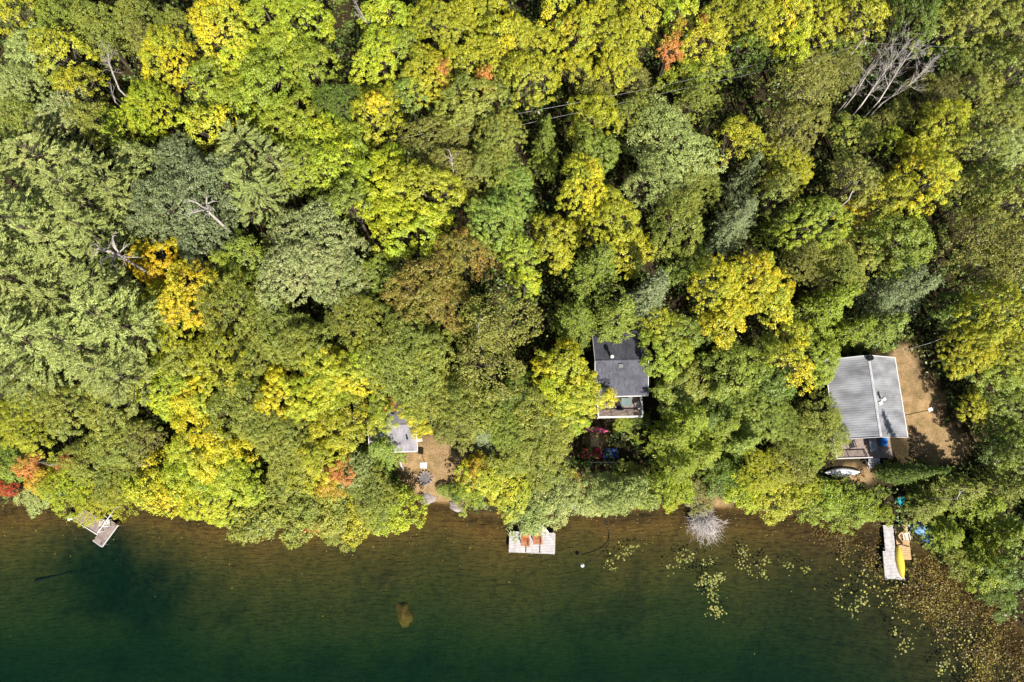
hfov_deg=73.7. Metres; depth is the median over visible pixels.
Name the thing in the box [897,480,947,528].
hemlock tree
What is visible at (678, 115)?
oak tree
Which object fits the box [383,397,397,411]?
maple tree
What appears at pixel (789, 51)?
maple tree
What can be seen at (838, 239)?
maple tree
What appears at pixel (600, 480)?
shrub
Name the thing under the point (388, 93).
maple tree
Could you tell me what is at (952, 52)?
maple tree
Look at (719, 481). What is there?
shrub
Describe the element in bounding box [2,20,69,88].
maple tree
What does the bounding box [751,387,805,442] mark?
oak tree
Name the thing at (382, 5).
maple tree
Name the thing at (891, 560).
dock
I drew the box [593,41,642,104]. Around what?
maple tree
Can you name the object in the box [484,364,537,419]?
maple tree
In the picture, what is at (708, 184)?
oak tree
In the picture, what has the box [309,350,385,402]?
maple tree
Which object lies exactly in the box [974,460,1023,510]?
hemlock tree
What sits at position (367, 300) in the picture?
oak tree
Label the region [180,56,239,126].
maple tree
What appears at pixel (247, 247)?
maple tree
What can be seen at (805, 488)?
shrub
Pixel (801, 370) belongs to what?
maple tree
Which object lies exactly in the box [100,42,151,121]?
bare tree
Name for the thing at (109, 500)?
oak tree
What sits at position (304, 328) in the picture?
oak tree
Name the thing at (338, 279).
oak tree
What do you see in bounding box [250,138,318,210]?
pine tree
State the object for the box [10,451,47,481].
maple tree
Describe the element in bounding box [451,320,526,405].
birch tree
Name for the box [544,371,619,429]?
maple tree
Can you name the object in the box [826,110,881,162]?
maple tree
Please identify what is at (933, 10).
maple tree
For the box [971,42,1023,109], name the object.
maple tree
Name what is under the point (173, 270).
maple tree
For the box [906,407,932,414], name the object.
yard light
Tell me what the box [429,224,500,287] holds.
oak tree
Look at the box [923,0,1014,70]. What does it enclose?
maple tree
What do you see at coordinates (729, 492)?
shrub
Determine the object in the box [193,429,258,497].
maple tree
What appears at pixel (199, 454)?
maple tree
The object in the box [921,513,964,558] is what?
hemlock tree
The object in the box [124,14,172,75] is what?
birch tree
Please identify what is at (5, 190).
pine tree
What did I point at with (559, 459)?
oak tree
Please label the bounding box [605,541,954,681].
lily pads
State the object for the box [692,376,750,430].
maple tree
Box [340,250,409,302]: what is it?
maple tree
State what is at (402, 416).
maple tree
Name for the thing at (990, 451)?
maple tree
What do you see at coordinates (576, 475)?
shrub
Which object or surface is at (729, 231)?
hemlock tree
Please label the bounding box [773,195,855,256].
maple tree
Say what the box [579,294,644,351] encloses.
hemlock tree
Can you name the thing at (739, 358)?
maple tree
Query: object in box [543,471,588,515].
shrub
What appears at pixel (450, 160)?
dead tree
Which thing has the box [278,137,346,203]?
maple tree
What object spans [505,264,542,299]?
maple tree
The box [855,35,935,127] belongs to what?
bare birch
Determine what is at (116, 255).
dead tree
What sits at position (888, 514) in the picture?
shrub
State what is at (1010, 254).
birch tree
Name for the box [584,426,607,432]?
kayak
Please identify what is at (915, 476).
spruce tree
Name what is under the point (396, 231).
maple tree
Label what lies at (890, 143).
maple tree
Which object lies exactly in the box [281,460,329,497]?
maple tree
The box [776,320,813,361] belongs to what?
maple tree
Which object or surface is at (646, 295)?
spruce tree
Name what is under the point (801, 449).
oak tree
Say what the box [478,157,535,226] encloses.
maple tree
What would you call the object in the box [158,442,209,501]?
maple tree
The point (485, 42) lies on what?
maple tree
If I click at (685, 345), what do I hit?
maple tree
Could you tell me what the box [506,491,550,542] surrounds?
shrub
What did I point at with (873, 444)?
patio table
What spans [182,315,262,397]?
maple tree
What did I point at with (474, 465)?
maple tree
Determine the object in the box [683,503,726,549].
bare bush
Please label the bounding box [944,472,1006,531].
hemlock tree
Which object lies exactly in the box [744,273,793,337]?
maple tree
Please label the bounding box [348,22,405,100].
maple tree
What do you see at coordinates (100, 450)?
oak tree
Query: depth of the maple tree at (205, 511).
72.29 m
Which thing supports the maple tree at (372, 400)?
on the ground
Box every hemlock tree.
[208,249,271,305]
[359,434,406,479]
[458,301,497,344]
[526,113,560,183]
[545,299,602,353]
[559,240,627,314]
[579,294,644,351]
[629,418,692,468]
[648,448,697,495]
[653,396,709,454]
[679,435,722,480]
[694,212,747,264]
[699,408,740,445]
[701,195,759,245]
[720,151,763,209]
[744,205,798,258]
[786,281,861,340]
[814,316,878,355]
[838,262,928,322]
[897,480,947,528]
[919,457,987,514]
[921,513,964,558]
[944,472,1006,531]
[958,507,1023,558]
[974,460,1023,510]
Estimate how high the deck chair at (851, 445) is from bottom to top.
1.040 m
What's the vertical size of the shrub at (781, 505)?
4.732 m
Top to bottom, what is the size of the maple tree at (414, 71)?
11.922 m
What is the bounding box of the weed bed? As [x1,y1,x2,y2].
[793,517,1023,681]
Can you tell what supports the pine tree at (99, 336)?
on the ground
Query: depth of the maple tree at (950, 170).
70.37 m
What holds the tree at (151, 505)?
on the ground
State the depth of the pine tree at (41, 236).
69.20 m
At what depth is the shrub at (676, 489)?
75.01 m
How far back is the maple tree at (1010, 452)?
71.41 m
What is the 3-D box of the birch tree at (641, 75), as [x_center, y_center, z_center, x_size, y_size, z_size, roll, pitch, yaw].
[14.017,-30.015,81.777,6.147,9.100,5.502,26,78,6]
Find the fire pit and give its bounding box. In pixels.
[418,470,432,485]
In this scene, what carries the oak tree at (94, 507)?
on the ground
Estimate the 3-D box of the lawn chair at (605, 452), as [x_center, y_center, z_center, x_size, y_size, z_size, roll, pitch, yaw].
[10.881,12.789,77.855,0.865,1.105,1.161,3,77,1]
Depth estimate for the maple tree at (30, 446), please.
70.82 m
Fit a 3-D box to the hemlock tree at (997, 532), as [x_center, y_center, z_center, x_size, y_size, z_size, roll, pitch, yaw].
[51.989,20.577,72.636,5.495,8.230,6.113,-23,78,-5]
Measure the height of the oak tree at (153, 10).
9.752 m
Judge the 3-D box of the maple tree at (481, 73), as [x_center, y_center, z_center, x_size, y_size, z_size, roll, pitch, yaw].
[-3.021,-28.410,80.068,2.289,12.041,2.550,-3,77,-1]
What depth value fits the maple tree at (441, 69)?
76.05 m
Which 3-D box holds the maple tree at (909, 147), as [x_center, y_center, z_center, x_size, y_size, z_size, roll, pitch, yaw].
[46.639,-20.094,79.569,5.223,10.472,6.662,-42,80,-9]
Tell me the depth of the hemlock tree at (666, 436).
73.59 m
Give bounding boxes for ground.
[0,0,1023,681]
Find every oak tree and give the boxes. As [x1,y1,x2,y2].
[0,61,63,126]
[0,90,63,155]
[25,79,102,150]
[33,0,99,57]
[34,456,94,520]
[46,432,118,486]
[60,100,132,155]
[65,473,117,527]
[68,0,130,67]
[87,415,165,468]
[91,436,163,508]
[101,466,165,520]
[109,139,181,202]
[113,0,163,48]
[122,166,214,249]
[148,129,224,206]
[153,4,201,62]
[174,206,245,278]
[176,151,251,249]
[193,269,262,350]
[205,364,273,444]
[223,327,285,394]
[228,394,296,452]
[235,284,331,371]
[250,401,310,468]
[253,235,339,311]
[265,432,320,501]
[267,195,359,288]
[269,320,347,375]
[304,234,373,314]
[311,83,362,142]
[324,286,397,355]
[333,450,376,493]
[340,464,401,534]
[348,327,423,401]
[374,300,455,383]
[375,323,458,407]
[380,252,465,331]
[396,107,484,172]
[399,367,482,431]
[418,268,472,337]
[419,145,494,204]
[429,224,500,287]
[433,395,481,455]
[440,375,503,443]
[473,401,533,454]
[483,414,560,478]
[504,378,573,440]
[518,441,577,492]
[524,409,576,479]
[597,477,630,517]
[606,87,672,146]
[620,149,682,216]
[622,94,727,193]
[645,187,704,266]
[659,155,721,216]
[673,81,721,135]
[735,446,794,493]
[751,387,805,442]
[774,423,827,471]
[790,388,844,459]
[807,239,867,297]
[814,418,851,459]
[858,94,915,144]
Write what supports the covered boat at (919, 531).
on the ground
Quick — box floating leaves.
[2,505,814,653]
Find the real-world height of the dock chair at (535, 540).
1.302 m
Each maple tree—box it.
[0,0,64,62]
[0,390,69,461]
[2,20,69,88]
[5,349,81,413]
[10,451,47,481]
[22,380,101,441]
[23,463,63,498]
[27,22,107,97]
[47,64,117,123]
[53,449,85,475]
[74,364,145,444]
[97,103,163,156]
[121,78,189,149]
[121,236,194,293]
[123,279,208,331]
[127,204,170,238]
[128,354,212,421]
[136,22,206,103]
[136,300,204,365]
[153,339,217,388]
[157,259,237,332]
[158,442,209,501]
[163,394,236,484]
[165,366,228,423]
[176,103,243,158]
[177,470,254,527]
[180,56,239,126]
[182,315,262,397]
[185,0,259,72]
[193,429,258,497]
[202,66,270,133]
[203,445,273,507]
[214,31,277,107]
[218,228,274,279]
[234,0,303,57]
[235,48,307,133]
[242,21,322,90]
[249,89,295,142]
[252,84,330,150]
[253,361,311,428]
[268,0,336,67]
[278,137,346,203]
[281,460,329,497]
[284,363,357,425]
[285,40,342,111]
[290,109,355,180]
[291,335,348,385]
[291,431,349,490]
[308,135,367,199]
[308,386,389,453]
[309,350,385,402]
[312,459,346,502]
[320,454,358,486]
[324,172,373,238]
[327,116,372,180]
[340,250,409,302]
[346,142,414,227]
[347,82,406,152]
[347,324,387,384]
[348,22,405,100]
[356,0,413,56]
[365,90,391,147]
[365,196,456,260]
[365,388,399,434]
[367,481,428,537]
[373,25,423,86]
[377,156,469,234]
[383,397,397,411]
[388,69,432,124]
[391,3,431,63]
[391,379,432,412]
[395,398,427,428]
[397,42,453,114]
[407,0,483,69]
[407,417,434,440]
[431,70,514,143]
[434,41,484,98]
[434,57,449,112]
[448,0,510,55]
[448,33,522,100]
[451,470,494,517]
[453,451,526,505]
[460,450,493,489]
[461,137,513,203]
[464,186,526,261]
[472,105,527,168]
[475,63,494,113]
[478,10,532,80]
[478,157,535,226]
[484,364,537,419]
[486,460,531,524]
[497,51,561,127]
[499,13,558,85]
[499,228,543,281]
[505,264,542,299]
[530,336,599,403]
[531,211,583,277]
[531,370,587,421]
[536,0,577,53]
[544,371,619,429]
[550,0,608,71]
[553,399,591,436]
[554,45,593,100]
[554,152,609,225]
[565,90,625,152]
[570,120,621,193]
[577,0,619,58]
[580,12,650,87]
[582,184,641,255]
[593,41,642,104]
[599,227,657,280]
[617,0,670,56]
[638,326,694,393]
[639,307,680,342]
[649,377,700,413]
[651,30,683,99]
[652,57,706,102]
[653,0,701,69]
[653,358,712,404]
[655,312,714,352]
[659,14,687,81]
[663,244,699,286]
[676,11,730,89]
[682,242,712,280]
[683,13,712,77]
[683,253,749,322]
[686,47,735,89]
[689,0,750,53]
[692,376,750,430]
[693,295,746,351]
[694,339,773,403]
[706,113,768,181]
[714,380,784,439]
[718,249,796,314]
[724,28,771,86]
[726,0,781,64]
[740,362,796,405]
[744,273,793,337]
[750,136,815,200]
[750,330,786,363]
[752,168,800,223]
[754,338,817,395]
[756,0,814,60]
[758,101,831,171]
[767,22,809,85]
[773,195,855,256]
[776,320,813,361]
[778,48,839,102]
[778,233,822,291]
[786,327,841,388]
[791,0,855,48]
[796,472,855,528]
[799,225,851,278]
[812,152,883,216]
[815,31,865,76]
[822,0,891,65]
[825,199,870,235]
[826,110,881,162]
[837,227,906,281]
[839,170,920,232]
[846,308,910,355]
[851,211,936,284]
[857,0,910,49]
[865,0,942,70]
[867,124,907,162]
[869,143,962,229]
[895,128,952,187]
[901,0,965,66]
[901,97,974,162]
[918,278,981,332]
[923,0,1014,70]
[925,32,978,86]
[925,125,1015,190]
[927,321,1005,379]
[928,162,1012,226]
[936,278,1023,346]
[939,58,1005,130]
[940,340,982,377]
[946,32,1023,88]
[949,171,1023,235]
[950,388,989,424]
[954,123,1023,183]
[965,85,1023,145]
[966,355,1023,402]
[969,326,1023,383]
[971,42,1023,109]
[972,414,1023,464]
[974,0,1023,63]
[981,381,1023,438]
[982,417,1023,488]
[982,544,1023,590]
[991,515,1023,567]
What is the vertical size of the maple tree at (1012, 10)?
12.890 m
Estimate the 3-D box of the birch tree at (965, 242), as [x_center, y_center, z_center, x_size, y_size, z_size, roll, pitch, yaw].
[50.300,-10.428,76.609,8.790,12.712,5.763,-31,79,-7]
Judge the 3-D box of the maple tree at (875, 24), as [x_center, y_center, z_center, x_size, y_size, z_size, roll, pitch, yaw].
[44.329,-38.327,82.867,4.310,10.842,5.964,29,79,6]
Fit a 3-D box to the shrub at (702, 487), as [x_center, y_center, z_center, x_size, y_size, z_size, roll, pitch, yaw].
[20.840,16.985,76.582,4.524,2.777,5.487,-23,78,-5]
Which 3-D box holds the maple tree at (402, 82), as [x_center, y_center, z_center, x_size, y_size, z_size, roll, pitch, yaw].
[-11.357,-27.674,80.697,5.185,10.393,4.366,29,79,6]
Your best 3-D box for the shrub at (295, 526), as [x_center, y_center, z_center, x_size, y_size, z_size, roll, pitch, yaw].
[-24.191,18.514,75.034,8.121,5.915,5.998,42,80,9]
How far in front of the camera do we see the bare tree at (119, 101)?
76.62 m
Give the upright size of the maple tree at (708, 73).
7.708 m
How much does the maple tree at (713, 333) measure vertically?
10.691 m
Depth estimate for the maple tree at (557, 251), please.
72.99 m
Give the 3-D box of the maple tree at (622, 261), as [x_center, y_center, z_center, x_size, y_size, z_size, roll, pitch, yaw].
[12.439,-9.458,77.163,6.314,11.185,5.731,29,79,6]
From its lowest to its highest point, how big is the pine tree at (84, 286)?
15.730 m
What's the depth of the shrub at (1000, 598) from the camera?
72.92 m
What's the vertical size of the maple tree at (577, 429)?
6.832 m
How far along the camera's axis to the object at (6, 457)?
75.51 m
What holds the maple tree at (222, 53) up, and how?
on the ground
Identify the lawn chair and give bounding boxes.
[582,448,588,457]
[594,448,601,458]
[603,448,610,458]
[611,448,618,458]
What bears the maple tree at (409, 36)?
on the ground
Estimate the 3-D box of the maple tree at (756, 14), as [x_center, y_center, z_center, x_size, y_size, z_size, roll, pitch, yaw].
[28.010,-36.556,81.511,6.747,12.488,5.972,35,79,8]
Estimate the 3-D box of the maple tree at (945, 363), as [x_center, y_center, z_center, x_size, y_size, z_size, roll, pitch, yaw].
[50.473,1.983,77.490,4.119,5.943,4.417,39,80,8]
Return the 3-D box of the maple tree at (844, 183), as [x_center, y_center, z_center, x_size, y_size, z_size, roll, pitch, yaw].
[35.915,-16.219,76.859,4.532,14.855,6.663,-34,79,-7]
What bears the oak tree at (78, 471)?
on the ground
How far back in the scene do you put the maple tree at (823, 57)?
79.18 m
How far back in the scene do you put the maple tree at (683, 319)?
73.34 m
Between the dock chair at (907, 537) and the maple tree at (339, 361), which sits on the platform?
the dock chair at (907, 537)
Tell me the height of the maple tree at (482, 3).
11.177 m
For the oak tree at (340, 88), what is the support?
on the ground
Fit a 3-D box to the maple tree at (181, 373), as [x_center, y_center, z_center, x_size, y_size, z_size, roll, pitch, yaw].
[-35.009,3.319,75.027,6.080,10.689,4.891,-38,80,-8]
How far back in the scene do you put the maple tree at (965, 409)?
74.46 m
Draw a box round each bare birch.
[833,70,865,117]
[837,38,896,115]
[842,22,911,127]
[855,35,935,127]
[868,49,948,117]
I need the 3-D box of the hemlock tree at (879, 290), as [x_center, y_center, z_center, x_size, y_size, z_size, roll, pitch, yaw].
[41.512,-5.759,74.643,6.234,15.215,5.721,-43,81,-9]
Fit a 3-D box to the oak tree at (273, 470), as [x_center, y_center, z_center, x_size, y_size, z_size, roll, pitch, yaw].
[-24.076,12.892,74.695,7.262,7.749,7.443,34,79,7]
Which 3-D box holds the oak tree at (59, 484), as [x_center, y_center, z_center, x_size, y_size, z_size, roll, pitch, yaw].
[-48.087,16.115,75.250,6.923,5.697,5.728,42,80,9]
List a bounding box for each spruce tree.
[464,417,504,457]
[614,266,669,330]
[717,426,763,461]
[872,460,920,482]
[873,271,944,323]
[876,461,951,485]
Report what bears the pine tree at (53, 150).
on the ground
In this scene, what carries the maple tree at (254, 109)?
on the ground
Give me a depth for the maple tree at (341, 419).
71.41 m
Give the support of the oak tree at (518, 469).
on the ground
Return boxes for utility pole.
[838,30,865,71]
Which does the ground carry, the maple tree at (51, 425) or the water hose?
the maple tree at (51, 425)
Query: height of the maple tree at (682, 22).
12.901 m
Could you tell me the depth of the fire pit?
77.87 m
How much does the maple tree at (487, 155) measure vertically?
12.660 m
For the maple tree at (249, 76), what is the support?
on the ground
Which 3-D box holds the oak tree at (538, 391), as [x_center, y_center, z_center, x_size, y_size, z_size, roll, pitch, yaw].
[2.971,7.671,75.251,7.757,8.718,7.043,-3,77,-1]
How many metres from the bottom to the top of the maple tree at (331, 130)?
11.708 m
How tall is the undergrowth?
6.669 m
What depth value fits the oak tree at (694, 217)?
71.50 m
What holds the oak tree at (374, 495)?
on the ground
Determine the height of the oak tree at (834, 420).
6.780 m
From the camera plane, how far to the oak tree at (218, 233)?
71.36 m
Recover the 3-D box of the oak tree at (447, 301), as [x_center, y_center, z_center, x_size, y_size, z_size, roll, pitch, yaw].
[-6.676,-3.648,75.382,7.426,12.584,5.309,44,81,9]
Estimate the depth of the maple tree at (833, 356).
72.71 m
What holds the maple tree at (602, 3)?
on the ground
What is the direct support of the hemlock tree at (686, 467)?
on the ground
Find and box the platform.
[894,525,910,559]
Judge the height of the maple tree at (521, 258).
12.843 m
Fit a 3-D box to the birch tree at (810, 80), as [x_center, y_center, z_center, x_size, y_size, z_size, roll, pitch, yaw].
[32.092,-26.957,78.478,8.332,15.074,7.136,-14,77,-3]
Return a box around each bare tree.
[38,461,58,466]
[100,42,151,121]
[108,82,152,138]
[354,0,378,54]
[477,313,483,358]
[808,180,858,233]
[914,485,965,498]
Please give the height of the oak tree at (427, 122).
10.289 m
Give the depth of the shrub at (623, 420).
78.03 m
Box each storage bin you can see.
[879,438,887,445]
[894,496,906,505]
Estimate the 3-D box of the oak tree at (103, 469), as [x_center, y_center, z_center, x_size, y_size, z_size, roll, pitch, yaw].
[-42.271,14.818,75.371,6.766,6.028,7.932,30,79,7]
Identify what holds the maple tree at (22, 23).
on the ground
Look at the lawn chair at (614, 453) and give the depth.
77.94 m
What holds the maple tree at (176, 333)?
on the ground
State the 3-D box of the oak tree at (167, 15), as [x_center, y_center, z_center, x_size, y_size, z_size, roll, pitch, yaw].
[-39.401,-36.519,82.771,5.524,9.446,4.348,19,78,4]
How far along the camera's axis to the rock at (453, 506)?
77.51 m
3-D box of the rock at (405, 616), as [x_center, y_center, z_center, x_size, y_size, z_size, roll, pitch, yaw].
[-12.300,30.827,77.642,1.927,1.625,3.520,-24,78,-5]
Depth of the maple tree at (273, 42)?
76.86 m
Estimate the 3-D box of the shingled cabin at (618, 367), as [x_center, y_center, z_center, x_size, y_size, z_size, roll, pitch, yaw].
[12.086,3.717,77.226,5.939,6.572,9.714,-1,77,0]
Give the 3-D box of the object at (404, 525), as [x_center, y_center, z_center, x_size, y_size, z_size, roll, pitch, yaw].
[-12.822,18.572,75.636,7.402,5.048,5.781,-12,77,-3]
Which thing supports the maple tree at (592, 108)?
on the ground
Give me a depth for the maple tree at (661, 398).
73.85 m
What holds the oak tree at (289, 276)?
on the ground
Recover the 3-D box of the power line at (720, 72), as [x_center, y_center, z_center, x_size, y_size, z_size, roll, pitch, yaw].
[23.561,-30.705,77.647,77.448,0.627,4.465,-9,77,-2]
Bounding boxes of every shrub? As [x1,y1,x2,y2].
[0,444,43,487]
[0,479,22,496]
[13,468,57,517]
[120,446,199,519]
[220,493,272,539]
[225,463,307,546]
[256,482,331,549]
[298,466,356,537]
[316,483,381,547]
[318,512,357,552]
[435,484,452,499]
[448,481,463,502]
[452,488,469,509]
[505,487,535,522]
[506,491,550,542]
[532,481,580,530]
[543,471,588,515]
[567,472,585,488]
[578,471,630,516]
[578,486,612,517]
[604,471,660,511]
[612,411,633,434]
[612,458,649,487]
[627,408,655,429]
[629,471,676,510]
[660,470,694,513]
[677,473,716,516]
[697,456,745,501]
[712,462,766,514]
[736,467,801,525]
[781,469,828,514]
[810,475,858,517]
[829,485,886,534]
[877,504,893,528]
[940,544,994,582]
[955,532,1015,594]
[974,573,1018,623]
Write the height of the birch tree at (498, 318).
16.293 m
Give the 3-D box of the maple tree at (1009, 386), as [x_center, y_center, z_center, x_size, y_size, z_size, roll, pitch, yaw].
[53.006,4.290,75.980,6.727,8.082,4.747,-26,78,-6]
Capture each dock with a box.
[67,507,123,546]
[509,524,554,554]
[878,525,904,579]
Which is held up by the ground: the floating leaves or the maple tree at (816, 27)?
the maple tree at (816, 27)
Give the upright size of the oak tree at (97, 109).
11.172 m
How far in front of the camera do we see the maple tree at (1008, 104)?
76.66 m
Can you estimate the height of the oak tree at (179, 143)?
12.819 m
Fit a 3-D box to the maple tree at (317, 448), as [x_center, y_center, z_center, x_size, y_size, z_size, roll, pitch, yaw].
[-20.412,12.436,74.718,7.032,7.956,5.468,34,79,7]
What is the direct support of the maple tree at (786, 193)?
on the ground
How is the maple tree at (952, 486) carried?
on the ground
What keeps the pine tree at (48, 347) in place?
on the ground
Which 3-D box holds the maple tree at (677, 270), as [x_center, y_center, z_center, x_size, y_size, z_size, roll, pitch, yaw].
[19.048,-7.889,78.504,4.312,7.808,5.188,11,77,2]
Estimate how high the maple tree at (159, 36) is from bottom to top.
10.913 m
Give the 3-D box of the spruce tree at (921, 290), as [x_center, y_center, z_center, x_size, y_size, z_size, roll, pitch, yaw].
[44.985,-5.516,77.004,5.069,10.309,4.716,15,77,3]
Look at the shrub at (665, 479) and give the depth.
73.39 m
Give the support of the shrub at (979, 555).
on the ground
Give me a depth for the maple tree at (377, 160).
72.61 m
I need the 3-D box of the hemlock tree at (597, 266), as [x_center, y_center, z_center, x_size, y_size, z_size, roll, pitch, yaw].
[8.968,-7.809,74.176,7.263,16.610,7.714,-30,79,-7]
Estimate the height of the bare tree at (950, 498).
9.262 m
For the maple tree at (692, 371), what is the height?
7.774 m
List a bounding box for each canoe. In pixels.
[825,468,859,476]
[895,545,904,577]
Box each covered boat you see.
[910,520,931,537]
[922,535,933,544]
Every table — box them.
[420,463,426,467]
[621,398,631,406]
[866,438,877,450]
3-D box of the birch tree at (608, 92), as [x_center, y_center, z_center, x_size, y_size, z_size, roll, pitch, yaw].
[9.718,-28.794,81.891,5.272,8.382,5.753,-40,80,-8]
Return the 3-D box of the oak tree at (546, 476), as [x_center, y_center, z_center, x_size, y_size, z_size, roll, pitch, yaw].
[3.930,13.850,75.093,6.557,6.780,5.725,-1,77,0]
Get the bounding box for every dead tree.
[89,230,189,297]
[183,191,258,258]
[445,149,462,207]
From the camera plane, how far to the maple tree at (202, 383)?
70.84 m
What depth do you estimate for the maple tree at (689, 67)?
80.71 m
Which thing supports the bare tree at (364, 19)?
on the ground
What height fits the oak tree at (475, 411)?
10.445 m
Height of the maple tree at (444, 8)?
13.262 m
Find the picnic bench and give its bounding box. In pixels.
[590,432,598,446]
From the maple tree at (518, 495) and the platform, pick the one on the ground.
the maple tree at (518, 495)
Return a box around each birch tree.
[80,16,135,74]
[121,418,167,468]
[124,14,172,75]
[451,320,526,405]
[454,292,543,354]
[576,67,613,119]
[608,58,650,108]
[750,58,842,140]
[767,440,820,486]
[818,48,864,97]
[896,72,950,122]
[911,72,960,122]
[927,203,1014,270]
[939,244,1014,311]
[957,215,1023,287]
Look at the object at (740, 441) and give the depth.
74.31 m
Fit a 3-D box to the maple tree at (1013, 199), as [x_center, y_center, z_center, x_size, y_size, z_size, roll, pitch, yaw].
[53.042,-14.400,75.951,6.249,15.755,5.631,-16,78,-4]
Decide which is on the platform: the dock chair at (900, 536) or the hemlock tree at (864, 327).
the dock chair at (900, 536)
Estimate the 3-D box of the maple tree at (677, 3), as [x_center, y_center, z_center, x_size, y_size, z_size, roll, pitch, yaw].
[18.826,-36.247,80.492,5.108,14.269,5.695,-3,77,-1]
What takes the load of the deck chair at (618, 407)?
on the shingled cabin at (618, 367)
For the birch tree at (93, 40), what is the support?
on the ground
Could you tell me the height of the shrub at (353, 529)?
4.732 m
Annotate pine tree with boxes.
[0,121,103,218]
[0,143,71,220]
[0,184,94,278]
[0,242,71,324]
[0,287,78,355]
[0,306,101,398]
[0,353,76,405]
[16,264,114,336]
[21,210,126,294]
[29,316,145,391]
[31,160,151,247]
[43,203,163,279]
[59,141,172,233]
[59,258,143,322]
[62,285,188,381]
[70,345,172,415]
[94,172,180,245]
[211,119,293,196]
[221,155,292,238]
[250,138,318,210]
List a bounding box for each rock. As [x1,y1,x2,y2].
[395,602,413,627]
[418,493,436,504]
[449,501,463,511]
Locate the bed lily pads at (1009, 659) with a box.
[814,534,1022,680]
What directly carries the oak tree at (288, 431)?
on the ground
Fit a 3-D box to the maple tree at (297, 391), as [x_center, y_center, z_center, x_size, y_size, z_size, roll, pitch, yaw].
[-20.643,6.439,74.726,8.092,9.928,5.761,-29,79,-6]
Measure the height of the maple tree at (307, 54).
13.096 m
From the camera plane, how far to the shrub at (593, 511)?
75.85 m
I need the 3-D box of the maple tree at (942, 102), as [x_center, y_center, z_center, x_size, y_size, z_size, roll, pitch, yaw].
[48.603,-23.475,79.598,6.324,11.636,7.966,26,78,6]
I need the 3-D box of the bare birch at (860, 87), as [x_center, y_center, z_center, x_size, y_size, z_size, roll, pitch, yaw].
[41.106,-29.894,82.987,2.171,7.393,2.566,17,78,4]
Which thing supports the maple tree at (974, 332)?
on the ground
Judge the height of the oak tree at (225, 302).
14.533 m
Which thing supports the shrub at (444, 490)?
on the ground
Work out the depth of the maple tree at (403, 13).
78.28 m
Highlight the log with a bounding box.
[34,572,71,582]
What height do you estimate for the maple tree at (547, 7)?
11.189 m
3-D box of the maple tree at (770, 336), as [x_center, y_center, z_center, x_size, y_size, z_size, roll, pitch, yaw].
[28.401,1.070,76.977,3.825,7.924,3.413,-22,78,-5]
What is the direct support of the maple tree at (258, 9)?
on the ground
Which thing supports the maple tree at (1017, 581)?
on the ground
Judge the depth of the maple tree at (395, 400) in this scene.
71.31 m
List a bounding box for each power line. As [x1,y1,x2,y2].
[384,30,1021,141]
[412,43,983,147]
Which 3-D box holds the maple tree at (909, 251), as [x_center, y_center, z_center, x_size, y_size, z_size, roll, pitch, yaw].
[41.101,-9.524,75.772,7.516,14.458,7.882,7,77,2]
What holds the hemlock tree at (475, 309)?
on the ground
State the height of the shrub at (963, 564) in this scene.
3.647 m
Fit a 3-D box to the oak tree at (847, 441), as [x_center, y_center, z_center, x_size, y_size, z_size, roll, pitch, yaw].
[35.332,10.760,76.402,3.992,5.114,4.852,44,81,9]
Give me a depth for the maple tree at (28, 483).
73.64 m
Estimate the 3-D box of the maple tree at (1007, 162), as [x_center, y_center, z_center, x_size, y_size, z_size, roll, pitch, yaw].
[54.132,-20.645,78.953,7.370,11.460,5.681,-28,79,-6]
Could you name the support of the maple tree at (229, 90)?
on the ground
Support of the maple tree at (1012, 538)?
on the ground
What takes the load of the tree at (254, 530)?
on the ground
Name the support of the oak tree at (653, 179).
on the ground
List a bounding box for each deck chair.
[616,403,622,410]
[634,400,641,408]
[847,439,856,448]
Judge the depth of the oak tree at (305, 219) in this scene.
70.36 m
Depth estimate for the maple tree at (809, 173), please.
74.93 m
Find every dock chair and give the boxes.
[99,519,111,526]
[521,534,529,546]
[533,532,541,543]
[896,531,906,541]
[899,540,909,548]
[902,532,910,539]
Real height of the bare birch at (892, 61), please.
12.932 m
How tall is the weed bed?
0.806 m
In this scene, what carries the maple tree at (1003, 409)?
on the ground
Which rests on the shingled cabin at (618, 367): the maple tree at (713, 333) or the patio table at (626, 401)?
the patio table at (626, 401)
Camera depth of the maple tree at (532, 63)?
74.14 m
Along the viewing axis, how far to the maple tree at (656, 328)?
73.57 m
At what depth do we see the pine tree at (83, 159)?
68.10 m
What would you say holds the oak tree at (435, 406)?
on the ground
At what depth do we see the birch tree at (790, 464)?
73.33 m
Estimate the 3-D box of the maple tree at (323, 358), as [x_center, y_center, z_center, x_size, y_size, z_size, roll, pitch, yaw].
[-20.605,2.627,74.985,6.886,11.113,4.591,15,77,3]
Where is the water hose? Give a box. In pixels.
[586,513,609,562]
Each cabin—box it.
[367,401,417,452]
[592,330,648,419]
[809,355,907,468]
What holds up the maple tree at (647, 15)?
on the ground
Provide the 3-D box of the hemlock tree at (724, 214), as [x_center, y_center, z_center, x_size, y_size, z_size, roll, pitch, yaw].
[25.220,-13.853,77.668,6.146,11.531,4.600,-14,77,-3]
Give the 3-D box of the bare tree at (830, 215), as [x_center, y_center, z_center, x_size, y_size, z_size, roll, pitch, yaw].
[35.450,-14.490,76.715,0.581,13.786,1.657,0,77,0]
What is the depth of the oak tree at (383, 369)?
70.48 m
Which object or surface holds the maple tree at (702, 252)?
on the ground
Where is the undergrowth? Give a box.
[0,0,1023,628]
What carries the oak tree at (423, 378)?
on the ground

